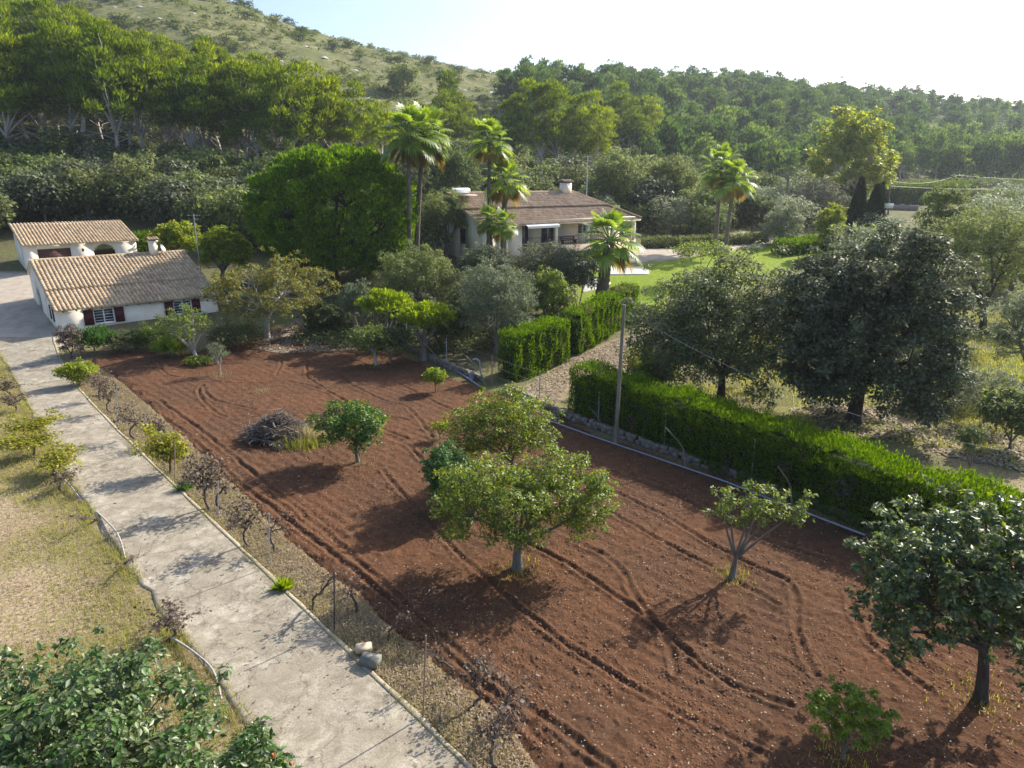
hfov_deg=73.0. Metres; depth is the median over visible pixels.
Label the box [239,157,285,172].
oak tree
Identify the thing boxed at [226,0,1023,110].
sky
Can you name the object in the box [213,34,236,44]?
hillside shrub
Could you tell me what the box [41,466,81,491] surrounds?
grape vine
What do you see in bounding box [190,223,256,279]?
lemon tree
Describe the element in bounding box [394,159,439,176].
oak tree
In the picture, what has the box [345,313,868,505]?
wire fence
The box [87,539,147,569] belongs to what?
grape vine
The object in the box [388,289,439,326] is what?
shrub
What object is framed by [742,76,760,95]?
pine tree
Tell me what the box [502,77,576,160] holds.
pine tree
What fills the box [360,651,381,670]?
stone block
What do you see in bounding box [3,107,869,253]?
trees
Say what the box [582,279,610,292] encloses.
lawn paving
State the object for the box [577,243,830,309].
lawn grass
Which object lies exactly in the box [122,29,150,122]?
pine tree
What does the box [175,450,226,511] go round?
grape vine
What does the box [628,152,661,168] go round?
oak tree
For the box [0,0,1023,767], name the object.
ground
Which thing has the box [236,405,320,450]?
brush heap
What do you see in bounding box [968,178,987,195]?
oak tree
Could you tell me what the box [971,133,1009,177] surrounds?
pine tree
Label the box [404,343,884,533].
stone wall
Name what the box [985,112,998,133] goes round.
pine tree
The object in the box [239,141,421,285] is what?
stone pine
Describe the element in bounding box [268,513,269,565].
stake
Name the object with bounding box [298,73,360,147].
pine tree
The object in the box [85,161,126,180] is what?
oak tree
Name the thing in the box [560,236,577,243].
garden bench
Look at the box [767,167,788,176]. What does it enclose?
oak tree
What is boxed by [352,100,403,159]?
pine tree
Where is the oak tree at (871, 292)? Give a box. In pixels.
[755,219,1017,433]
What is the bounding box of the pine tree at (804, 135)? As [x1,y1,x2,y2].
[793,132,814,160]
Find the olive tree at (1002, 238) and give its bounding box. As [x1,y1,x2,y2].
[923,200,1023,333]
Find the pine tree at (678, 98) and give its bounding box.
[668,88,687,114]
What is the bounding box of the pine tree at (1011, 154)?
[998,134,1023,178]
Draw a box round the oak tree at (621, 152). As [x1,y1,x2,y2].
[589,147,635,160]
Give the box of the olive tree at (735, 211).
[725,193,750,226]
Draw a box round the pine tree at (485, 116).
[471,114,496,156]
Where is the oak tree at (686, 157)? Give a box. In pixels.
[662,155,696,169]
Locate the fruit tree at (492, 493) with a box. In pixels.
[426,441,625,571]
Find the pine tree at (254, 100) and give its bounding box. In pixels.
[212,64,293,158]
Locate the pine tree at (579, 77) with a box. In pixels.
[568,64,591,92]
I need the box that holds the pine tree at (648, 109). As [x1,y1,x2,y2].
[620,94,668,127]
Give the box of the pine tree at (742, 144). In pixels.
[731,143,756,161]
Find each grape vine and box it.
[0,375,31,398]
[0,391,31,412]
[0,407,70,437]
[0,425,63,455]
[31,438,86,477]
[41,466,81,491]
[56,502,115,524]
[82,369,113,398]
[86,381,121,412]
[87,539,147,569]
[110,396,146,438]
[125,422,192,473]
[133,595,211,640]
[134,414,170,441]
[160,430,199,464]
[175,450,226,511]
[194,452,240,509]
[217,494,265,547]
[250,509,293,552]
[287,558,343,612]
[330,566,378,612]
[366,595,415,640]
[410,628,468,675]
[446,648,509,705]
[466,693,527,767]
[477,667,541,732]
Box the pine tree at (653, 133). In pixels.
[633,128,659,154]
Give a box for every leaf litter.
[0,402,197,748]
[19,343,410,767]
[63,361,538,767]
[118,339,1023,767]
[254,317,356,353]
[515,333,660,423]
[763,390,1023,470]
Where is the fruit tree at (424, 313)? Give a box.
[390,299,456,361]
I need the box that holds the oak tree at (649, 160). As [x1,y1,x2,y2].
[627,155,660,174]
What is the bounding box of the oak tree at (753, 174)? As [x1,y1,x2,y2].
[748,172,767,180]
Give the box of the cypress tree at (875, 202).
[858,183,887,244]
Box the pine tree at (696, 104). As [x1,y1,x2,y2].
[682,100,704,118]
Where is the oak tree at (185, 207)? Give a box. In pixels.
[169,182,230,237]
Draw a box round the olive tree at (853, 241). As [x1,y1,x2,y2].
[828,221,910,264]
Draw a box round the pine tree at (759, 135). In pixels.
[741,124,770,151]
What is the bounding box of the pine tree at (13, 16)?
[0,0,25,21]
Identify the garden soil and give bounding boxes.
[92,328,1023,767]
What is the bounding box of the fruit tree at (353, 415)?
[305,398,391,462]
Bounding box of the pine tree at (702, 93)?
[698,87,713,106]
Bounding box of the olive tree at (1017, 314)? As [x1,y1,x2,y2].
[985,280,1023,386]
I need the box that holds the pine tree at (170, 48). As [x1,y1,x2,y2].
[164,41,191,66]
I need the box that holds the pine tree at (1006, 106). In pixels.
[995,100,1011,124]
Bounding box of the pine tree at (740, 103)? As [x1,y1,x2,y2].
[735,98,752,109]
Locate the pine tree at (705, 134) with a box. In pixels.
[691,131,715,157]
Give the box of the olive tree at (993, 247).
[972,238,1022,275]
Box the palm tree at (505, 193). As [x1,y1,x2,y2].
[479,156,530,268]
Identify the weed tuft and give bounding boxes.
[331,454,379,469]
[477,548,550,585]
[705,559,758,591]
[803,725,905,767]
[926,662,1019,743]
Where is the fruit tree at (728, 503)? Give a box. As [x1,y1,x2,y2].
[700,478,817,579]
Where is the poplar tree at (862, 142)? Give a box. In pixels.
[803,104,901,202]
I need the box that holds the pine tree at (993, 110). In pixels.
[979,102,1002,119]
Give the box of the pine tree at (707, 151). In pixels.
[697,144,729,167]
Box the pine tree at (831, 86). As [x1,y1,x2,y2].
[825,82,840,102]
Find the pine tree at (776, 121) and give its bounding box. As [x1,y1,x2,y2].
[767,114,785,135]
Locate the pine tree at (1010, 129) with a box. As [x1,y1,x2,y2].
[1007,123,1023,134]
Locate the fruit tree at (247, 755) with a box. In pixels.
[215,715,303,767]
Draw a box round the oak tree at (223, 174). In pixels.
[204,165,241,183]
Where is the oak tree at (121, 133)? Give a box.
[112,119,155,141]
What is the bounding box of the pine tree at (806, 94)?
[789,92,814,115]
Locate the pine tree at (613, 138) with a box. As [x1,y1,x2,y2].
[604,118,620,146]
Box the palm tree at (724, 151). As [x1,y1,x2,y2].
[695,141,747,244]
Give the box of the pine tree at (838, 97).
[828,95,846,113]
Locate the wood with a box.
[492,55,1023,176]
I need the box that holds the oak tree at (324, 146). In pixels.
[316,137,347,148]
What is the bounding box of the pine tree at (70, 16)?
[28,7,108,131]
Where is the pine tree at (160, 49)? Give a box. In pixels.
[129,28,180,136]
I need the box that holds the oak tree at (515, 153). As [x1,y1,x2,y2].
[487,141,524,167]
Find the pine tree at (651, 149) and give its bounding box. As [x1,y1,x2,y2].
[639,138,665,160]
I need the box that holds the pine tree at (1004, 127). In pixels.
[987,124,1008,135]
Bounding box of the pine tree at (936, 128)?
[928,124,944,133]
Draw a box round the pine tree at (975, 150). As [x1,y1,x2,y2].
[962,135,991,179]
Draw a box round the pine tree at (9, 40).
[0,31,83,138]
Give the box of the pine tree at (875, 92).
[869,89,883,108]
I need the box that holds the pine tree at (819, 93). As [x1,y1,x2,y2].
[814,88,826,102]
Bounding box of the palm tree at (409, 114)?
[376,103,441,289]
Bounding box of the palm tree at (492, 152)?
[463,115,514,266]
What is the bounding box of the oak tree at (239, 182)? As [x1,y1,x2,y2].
[231,170,269,190]
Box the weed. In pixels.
[269,574,297,590]
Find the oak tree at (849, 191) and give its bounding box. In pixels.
[832,180,873,207]
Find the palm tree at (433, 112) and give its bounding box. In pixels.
[392,101,453,271]
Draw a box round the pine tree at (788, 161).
[772,146,803,175]
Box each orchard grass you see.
[637,285,1023,467]
[832,338,1023,471]
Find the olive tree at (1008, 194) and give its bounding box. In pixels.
[989,187,1023,202]
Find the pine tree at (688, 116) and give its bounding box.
[681,113,695,141]
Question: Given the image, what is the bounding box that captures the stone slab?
[355,641,372,653]
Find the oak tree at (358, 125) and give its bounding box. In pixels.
[352,108,376,144]
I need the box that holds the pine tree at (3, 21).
[0,12,37,141]
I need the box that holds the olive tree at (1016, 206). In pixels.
[977,194,1023,216]
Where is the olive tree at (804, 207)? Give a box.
[772,191,822,230]
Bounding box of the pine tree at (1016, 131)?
[1009,129,1022,142]
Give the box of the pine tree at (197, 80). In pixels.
[157,56,239,165]
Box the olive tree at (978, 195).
[961,191,1008,212]
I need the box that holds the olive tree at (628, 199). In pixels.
[620,186,633,208]
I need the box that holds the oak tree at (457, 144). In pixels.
[443,137,482,162]
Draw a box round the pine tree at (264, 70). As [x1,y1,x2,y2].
[243,64,302,150]
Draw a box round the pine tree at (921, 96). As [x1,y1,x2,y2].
[915,90,927,99]
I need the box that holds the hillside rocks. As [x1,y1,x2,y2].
[89,5,502,102]
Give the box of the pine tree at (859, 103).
[849,99,867,114]
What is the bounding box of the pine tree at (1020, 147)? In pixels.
[988,133,1023,179]
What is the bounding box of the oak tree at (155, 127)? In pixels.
[123,111,161,143]
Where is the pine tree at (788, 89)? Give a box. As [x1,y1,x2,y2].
[784,86,791,94]
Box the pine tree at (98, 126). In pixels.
[76,33,117,138]
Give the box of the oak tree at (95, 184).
[41,167,126,218]
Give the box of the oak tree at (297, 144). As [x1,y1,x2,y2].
[289,136,316,148]
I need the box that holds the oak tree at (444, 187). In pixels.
[432,174,473,196]
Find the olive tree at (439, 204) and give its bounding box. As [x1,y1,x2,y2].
[420,187,472,258]
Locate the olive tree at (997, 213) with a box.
[983,209,1021,220]
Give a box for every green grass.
[0,354,295,764]
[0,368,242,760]
[57,353,425,728]
[64,361,515,740]
[271,431,345,451]
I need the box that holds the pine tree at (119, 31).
[107,24,130,54]
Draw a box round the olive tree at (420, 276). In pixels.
[372,239,455,297]
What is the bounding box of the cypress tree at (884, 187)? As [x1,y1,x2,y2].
[881,181,885,204]
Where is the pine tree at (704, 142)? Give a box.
[689,135,719,164]
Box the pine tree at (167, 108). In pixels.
[144,64,238,154]
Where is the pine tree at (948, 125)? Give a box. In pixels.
[942,122,961,133]
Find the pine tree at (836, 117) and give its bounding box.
[831,103,856,120]
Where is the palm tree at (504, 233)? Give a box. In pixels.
[484,206,519,282]
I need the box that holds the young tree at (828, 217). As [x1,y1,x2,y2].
[810,202,848,253]
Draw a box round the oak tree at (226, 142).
[207,132,235,150]
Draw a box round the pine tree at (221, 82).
[207,59,271,157]
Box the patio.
[597,266,649,274]
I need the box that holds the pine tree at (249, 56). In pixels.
[236,51,265,135]
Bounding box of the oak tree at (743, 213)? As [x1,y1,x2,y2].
[730,193,778,232]
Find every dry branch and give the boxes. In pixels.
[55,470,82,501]
[96,511,125,557]
[169,636,221,699]
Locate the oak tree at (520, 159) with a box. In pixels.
[509,154,534,176]
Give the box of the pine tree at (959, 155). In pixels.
[938,143,974,178]
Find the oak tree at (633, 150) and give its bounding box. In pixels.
[619,145,642,158]
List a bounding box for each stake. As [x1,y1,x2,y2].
[116,382,116,420]
[174,443,175,481]
[217,481,218,516]
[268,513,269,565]
[333,571,334,629]
[422,635,426,716]
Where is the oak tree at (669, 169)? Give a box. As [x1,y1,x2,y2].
[639,152,709,214]
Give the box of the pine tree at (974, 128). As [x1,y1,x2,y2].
[965,121,982,135]
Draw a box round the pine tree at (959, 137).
[939,135,970,170]
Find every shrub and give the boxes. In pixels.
[51,356,99,384]
[52,323,84,357]
[70,1,88,9]
[71,0,89,5]
[74,323,120,352]
[103,328,144,352]
[106,12,131,21]
[113,19,132,29]
[132,320,173,347]
[148,335,191,356]
[182,354,213,366]
[204,321,269,348]
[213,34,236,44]
[220,39,245,50]
[227,44,239,51]
[233,0,245,5]
[238,9,256,20]
[241,0,254,6]
[264,16,282,23]
[273,50,292,59]
[282,16,297,24]
[293,30,307,40]
[294,25,308,33]
[295,299,350,335]
[325,42,340,49]
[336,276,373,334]
[340,37,355,45]
[353,49,363,54]
[355,53,363,58]
[372,325,415,362]
[385,55,394,60]
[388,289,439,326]
[390,55,408,63]
[421,55,437,62]
[425,304,474,351]
[444,283,496,339]
[451,65,466,74]
[455,242,514,285]
[481,96,491,101]
[506,309,546,330]
[508,239,590,296]
[525,265,578,325]
[558,254,600,303]
[622,341,663,370]
[627,354,673,383]
[665,239,733,277]
[822,458,862,501]
[924,355,983,407]
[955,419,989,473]
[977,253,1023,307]
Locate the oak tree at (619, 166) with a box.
[585,150,647,203]
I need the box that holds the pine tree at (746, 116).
[730,106,754,136]
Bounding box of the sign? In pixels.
[885,203,893,207]
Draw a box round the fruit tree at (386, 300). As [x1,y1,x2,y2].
[354,287,412,349]
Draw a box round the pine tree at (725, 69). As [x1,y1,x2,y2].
[719,67,728,76]
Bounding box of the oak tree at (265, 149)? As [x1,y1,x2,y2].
[248,142,294,168]
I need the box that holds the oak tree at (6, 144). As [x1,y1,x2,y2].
[0,135,25,151]
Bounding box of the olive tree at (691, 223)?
[673,191,707,226]
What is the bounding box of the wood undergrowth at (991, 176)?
[488,67,1023,182]
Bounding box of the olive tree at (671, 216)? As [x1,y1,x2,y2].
[646,194,692,233]
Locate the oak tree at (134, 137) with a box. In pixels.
[124,133,156,152]
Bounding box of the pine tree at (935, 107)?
[930,100,942,117]
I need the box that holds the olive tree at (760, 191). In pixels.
[750,185,791,221]
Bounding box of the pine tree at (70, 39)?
[24,15,116,138]
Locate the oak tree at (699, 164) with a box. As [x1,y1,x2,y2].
[688,161,714,172]
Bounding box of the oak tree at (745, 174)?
[725,167,758,177]
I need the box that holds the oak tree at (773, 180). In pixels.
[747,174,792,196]
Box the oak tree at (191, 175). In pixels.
[157,169,220,218]
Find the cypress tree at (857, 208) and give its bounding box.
[844,176,868,244]
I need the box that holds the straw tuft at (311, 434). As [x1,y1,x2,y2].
[276,423,344,449]
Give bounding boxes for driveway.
[0,337,466,767]
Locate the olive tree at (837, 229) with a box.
[824,221,893,252]
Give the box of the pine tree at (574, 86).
[564,80,583,94]
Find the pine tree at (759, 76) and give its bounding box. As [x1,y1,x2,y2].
[749,70,764,82]
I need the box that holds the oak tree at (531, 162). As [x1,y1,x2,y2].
[516,152,542,168]
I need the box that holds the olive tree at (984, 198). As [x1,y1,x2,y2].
[964,194,1021,212]
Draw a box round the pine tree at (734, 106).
[729,97,744,112]
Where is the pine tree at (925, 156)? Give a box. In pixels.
[910,136,939,179]
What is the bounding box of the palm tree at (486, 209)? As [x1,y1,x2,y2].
[472,202,502,259]
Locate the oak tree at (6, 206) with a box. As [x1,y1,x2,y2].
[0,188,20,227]
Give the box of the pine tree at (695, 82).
[685,75,702,96]
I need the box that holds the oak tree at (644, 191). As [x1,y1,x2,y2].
[622,174,688,225]
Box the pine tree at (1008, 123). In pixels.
[1004,112,1020,128]
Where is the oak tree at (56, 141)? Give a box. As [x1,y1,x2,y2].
[27,122,90,159]
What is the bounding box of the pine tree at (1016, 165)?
[1007,141,1023,178]
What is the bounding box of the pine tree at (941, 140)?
[923,128,953,178]
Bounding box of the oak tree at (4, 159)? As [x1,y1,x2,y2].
[0,152,35,169]
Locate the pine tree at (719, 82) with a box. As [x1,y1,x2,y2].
[713,74,729,97]
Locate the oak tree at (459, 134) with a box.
[440,128,469,143]
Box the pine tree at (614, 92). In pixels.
[607,87,624,97]
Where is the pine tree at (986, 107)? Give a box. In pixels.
[978,103,991,112]
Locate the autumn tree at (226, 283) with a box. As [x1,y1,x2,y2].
[198,246,340,338]
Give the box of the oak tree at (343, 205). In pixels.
[320,186,379,227]
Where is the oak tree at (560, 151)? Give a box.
[531,143,564,159]
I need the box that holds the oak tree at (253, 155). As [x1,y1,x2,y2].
[240,140,275,163]
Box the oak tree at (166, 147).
[148,142,199,159]
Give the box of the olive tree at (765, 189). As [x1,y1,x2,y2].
[749,183,783,197]
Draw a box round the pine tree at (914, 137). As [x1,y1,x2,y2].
[904,123,937,172]
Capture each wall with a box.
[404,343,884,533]
[886,204,918,210]
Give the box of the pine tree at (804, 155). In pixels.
[791,135,840,174]
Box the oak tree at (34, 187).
[0,168,82,222]
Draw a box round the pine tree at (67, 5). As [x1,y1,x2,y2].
[59,2,94,25]
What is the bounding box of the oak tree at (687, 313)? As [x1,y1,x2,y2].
[613,240,835,409]
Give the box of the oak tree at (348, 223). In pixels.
[338,207,379,255]
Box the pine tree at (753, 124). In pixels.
[732,121,755,145]
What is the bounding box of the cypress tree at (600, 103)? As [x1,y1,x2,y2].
[597,101,601,151]
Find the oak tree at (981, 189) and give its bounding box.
[967,187,988,198]
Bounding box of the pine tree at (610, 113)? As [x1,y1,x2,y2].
[580,90,620,147]
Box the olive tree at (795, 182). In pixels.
[779,176,805,192]
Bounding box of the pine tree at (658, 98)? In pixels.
[653,94,664,111]
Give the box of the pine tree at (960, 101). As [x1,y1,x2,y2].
[952,96,963,107]
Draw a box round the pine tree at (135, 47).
[96,35,183,150]
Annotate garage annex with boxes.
[8,220,138,269]
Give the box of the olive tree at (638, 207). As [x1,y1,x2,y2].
[620,202,649,226]
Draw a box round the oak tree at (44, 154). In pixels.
[13,151,79,165]
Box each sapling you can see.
[206,338,229,373]
[421,367,448,391]
[428,420,450,438]
[805,673,900,759]
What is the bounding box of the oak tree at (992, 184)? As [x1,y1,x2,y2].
[985,179,1012,193]
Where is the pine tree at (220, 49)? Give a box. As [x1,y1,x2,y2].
[207,44,241,83]
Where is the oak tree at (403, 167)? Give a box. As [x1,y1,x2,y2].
[388,155,424,185]
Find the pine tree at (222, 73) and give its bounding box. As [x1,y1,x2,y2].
[195,55,272,159]
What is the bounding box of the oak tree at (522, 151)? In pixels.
[514,143,529,153]
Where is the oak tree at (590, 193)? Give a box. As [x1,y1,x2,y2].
[578,177,632,208]
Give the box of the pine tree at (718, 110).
[710,105,736,122]
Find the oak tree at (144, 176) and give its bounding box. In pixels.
[99,155,169,220]
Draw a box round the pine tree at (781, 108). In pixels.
[772,98,791,126]
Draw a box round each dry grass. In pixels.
[0,353,287,760]
[0,362,251,762]
[52,338,468,765]
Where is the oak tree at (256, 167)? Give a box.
[229,152,276,185]
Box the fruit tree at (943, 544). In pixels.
[842,474,1023,704]
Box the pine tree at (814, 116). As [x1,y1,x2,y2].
[800,104,830,129]
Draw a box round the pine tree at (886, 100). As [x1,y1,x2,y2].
[882,91,898,111]
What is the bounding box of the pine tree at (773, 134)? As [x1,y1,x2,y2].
[767,130,787,146]
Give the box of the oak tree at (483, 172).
[477,160,525,190]
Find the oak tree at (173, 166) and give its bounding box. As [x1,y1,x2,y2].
[148,154,205,198]
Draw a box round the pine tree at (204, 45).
[184,37,223,155]
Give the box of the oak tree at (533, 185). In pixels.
[496,172,547,190]
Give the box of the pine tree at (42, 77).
[19,22,102,136]
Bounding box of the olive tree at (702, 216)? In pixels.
[688,201,735,234]
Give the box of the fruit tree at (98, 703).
[0,624,275,767]
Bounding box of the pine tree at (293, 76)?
[289,69,304,147]
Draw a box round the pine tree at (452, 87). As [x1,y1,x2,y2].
[428,69,465,124]
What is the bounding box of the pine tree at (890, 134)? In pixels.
[872,129,901,160]
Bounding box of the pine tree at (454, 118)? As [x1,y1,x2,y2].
[420,87,467,142]
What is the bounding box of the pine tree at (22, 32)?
[11,2,41,120]
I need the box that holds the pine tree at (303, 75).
[298,72,322,140]
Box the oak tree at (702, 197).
[677,181,740,231]
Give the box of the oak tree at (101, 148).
[66,139,125,163]
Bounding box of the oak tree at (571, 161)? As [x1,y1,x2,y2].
[542,155,595,189]
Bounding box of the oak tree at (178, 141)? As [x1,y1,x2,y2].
[172,137,192,158]
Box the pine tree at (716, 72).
[709,70,717,85]
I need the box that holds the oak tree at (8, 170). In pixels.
[0,163,60,216]
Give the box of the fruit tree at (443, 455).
[418,438,485,512]
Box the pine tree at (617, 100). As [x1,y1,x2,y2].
[605,80,644,146]
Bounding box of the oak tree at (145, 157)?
[106,149,159,207]
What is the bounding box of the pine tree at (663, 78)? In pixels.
[654,75,670,94]
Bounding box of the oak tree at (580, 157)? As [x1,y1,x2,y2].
[554,152,600,167]
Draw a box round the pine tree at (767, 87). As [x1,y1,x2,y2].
[755,84,771,91]
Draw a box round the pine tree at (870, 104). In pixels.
[861,95,881,110]
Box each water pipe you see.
[457,371,479,386]
[552,421,864,535]
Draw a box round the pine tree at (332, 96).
[266,60,351,146]
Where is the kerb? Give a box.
[52,337,473,767]
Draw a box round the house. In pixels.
[422,179,641,265]
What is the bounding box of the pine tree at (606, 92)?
[602,84,610,97]
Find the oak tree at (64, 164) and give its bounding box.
[39,155,105,210]
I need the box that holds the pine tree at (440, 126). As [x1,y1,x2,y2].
[405,101,450,140]
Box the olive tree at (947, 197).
[910,174,982,303]
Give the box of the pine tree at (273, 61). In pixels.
[246,54,293,94]
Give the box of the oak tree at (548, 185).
[534,174,559,190]
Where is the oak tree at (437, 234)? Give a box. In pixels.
[412,214,453,253]
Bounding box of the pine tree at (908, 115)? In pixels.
[893,113,912,118]
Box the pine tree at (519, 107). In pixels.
[505,77,566,165]
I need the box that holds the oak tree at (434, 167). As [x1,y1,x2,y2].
[417,152,466,187]
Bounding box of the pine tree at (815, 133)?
[805,130,835,155]
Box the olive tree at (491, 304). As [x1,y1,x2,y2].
[453,255,540,353]
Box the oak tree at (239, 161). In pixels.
[227,156,258,169]
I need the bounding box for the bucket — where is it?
[468,371,474,379]
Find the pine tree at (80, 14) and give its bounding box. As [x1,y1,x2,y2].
[72,6,106,29]
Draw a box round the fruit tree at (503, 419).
[441,381,565,483]
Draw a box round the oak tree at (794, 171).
[780,166,814,183]
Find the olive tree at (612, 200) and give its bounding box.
[593,192,621,208]
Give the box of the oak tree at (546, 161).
[538,158,554,164]
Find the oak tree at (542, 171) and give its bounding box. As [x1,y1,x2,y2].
[511,162,562,187]
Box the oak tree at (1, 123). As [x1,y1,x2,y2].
[0,114,28,136]
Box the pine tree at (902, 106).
[894,101,908,115]
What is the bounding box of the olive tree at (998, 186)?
[987,180,1023,195]
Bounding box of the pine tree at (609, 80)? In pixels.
[601,71,618,90]
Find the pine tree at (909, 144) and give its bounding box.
[893,139,917,176]
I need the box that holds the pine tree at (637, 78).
[631,67,657,91]
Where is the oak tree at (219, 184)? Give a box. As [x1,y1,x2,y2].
[187,174,236,212]
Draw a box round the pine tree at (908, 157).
[888,144,915,179]
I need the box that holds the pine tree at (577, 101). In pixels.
[551,91,616,155]
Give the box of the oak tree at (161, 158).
[153,157,169,176]
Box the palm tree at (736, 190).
[709,158,759,250]
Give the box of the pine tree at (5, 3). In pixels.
[0,0,31,51]
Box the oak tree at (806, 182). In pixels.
[792,181,828,211]
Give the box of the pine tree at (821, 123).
[804,117,830,141]
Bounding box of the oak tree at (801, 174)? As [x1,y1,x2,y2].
[785,170,826,181]
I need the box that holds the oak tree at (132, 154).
[95,148,150,166]
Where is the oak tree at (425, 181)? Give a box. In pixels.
[405,166,438,198]
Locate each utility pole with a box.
[613,304,625,443]
[786,175,788,197]
[887,181,890,214]
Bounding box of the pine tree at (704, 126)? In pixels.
[691,118,720,151]
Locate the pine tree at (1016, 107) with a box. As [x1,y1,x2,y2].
[1000,99,1023,122]
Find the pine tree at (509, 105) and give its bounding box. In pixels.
[492,90,545,153]
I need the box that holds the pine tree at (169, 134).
[117,52,185,153]
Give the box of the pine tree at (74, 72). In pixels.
[49,14,156,144]
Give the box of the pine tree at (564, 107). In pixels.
[537,93,582,148]
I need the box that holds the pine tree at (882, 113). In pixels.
[867,109,886,123]
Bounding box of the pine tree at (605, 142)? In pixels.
[567,104,617,162]
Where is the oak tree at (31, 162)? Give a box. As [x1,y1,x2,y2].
[6,154,89,173]
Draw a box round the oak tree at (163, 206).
[131,173,203,222]
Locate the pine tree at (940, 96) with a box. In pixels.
[935,94,945,115]
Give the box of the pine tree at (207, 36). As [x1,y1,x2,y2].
[186,34,220,69]
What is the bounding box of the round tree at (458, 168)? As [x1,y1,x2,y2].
[431,147,484,195]
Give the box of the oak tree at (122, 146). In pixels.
[112,141,140,155]
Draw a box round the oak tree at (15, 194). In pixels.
[0,174,38,227]
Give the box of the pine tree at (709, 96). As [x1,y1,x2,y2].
[699,87,719,114]
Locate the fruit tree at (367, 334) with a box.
[345,322,398,364]
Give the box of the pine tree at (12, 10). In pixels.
[0,3,22,32]
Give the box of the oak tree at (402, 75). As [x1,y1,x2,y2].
[385,61,420,95]
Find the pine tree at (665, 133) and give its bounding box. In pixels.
[643,116,689,161]
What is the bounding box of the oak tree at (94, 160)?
[74,154,112,171]
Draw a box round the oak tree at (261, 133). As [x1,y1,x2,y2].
[247,128,273,138]
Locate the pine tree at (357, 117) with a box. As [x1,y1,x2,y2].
[314,78,389,150]
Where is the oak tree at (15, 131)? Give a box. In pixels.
[0,117,41,147]
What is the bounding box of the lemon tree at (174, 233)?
[140,219,201,250]
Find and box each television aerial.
[187,214,200,269]
[583,155,590,194]
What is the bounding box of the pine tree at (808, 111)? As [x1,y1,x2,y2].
[801,109,817,127]
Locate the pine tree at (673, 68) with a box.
[666,64,682,75]
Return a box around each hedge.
[132,225,171,251]
[497,312,570,381]
[559,281,639,355]
[567,357,1023,574]
[641,231,769,247]
[771,233,841,255]
[885,178,971,204]
[949,177,1023,191]
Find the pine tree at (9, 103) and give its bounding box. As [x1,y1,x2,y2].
[0,46,55,148]
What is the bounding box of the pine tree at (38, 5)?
[1,0,68,123]
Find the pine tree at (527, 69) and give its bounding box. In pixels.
[514,61,538,94]
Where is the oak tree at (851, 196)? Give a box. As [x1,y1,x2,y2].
[835,180,871,210]
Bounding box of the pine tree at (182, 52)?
[169,42,196,136]
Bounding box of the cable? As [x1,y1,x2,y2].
[626,309,1022,454]
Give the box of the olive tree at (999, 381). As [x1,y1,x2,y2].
[956,363,1023,422]
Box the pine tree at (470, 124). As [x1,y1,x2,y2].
[449,102,484,142]
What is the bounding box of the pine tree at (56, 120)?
[25,48,72,129]
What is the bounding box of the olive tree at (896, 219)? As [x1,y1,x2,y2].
[855,211,913,246]
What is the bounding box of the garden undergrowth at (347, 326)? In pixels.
[288,267,562,355]
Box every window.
[93,308,116,324]
[173,300,191,315]
[459,228,465,244]
[522,226,528,244]
[541,227,553,243]
[578,223,585,233]
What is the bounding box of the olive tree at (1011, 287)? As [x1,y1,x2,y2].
[977,240,1023,291]
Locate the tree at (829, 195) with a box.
[788,176,851,226]
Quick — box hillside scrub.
[0,0,638,161]
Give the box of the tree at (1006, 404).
[970,385,1023,448]
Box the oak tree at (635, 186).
[618,172,650,211]
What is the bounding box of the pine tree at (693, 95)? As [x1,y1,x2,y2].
[689,88,700,104]
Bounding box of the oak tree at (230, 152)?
[200,151,245,173]
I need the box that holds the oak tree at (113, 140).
[93,133,140,149]
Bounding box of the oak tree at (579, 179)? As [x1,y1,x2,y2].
[548,163,595,191]
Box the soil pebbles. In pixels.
[109,341,1022,767]
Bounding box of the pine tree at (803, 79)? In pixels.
[799,77,809,85]
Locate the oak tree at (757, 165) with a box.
[743,160,766,174]
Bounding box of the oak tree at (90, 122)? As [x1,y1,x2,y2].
[79,110,104,127]
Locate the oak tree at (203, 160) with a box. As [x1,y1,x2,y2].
[163,144,237,174]
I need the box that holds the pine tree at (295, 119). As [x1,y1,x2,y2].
[251,61,326,155]
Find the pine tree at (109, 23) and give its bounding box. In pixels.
[89,17,140,60]
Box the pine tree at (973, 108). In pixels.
[967,101,980,119]
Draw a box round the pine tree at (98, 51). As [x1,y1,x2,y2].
[64,22,148,151]
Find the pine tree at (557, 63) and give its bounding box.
[550,58,567,78]
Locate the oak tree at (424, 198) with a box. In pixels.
[415,194,436,207]
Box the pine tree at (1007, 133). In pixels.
[997,130,1021,142]
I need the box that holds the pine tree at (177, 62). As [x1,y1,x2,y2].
[151,57,194,146]
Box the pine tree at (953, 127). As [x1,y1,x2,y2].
[933,124,963,141]
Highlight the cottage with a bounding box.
[26,236,218,331]
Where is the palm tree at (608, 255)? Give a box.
[579,204,645,294]
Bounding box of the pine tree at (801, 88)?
[792,84,805,91]
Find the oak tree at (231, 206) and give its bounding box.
[193,183,260,246]
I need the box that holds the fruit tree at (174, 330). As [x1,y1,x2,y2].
[152,303,218,355]
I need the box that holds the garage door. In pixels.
[37,248,71,259]
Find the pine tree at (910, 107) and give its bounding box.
[897,101,919,116]
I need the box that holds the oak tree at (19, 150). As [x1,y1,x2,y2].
[0,143,36,160]
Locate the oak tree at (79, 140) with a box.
[35,132,92,151]
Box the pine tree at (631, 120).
[611,105,653,155]
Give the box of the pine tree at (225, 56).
[219,51,233,63]
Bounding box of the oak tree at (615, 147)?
[590,145,625,157]
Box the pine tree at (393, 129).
[377,111,403,151]
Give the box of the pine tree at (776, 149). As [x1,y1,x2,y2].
[742,125,787,171]
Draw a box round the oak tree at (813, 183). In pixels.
[792,176,838,203]

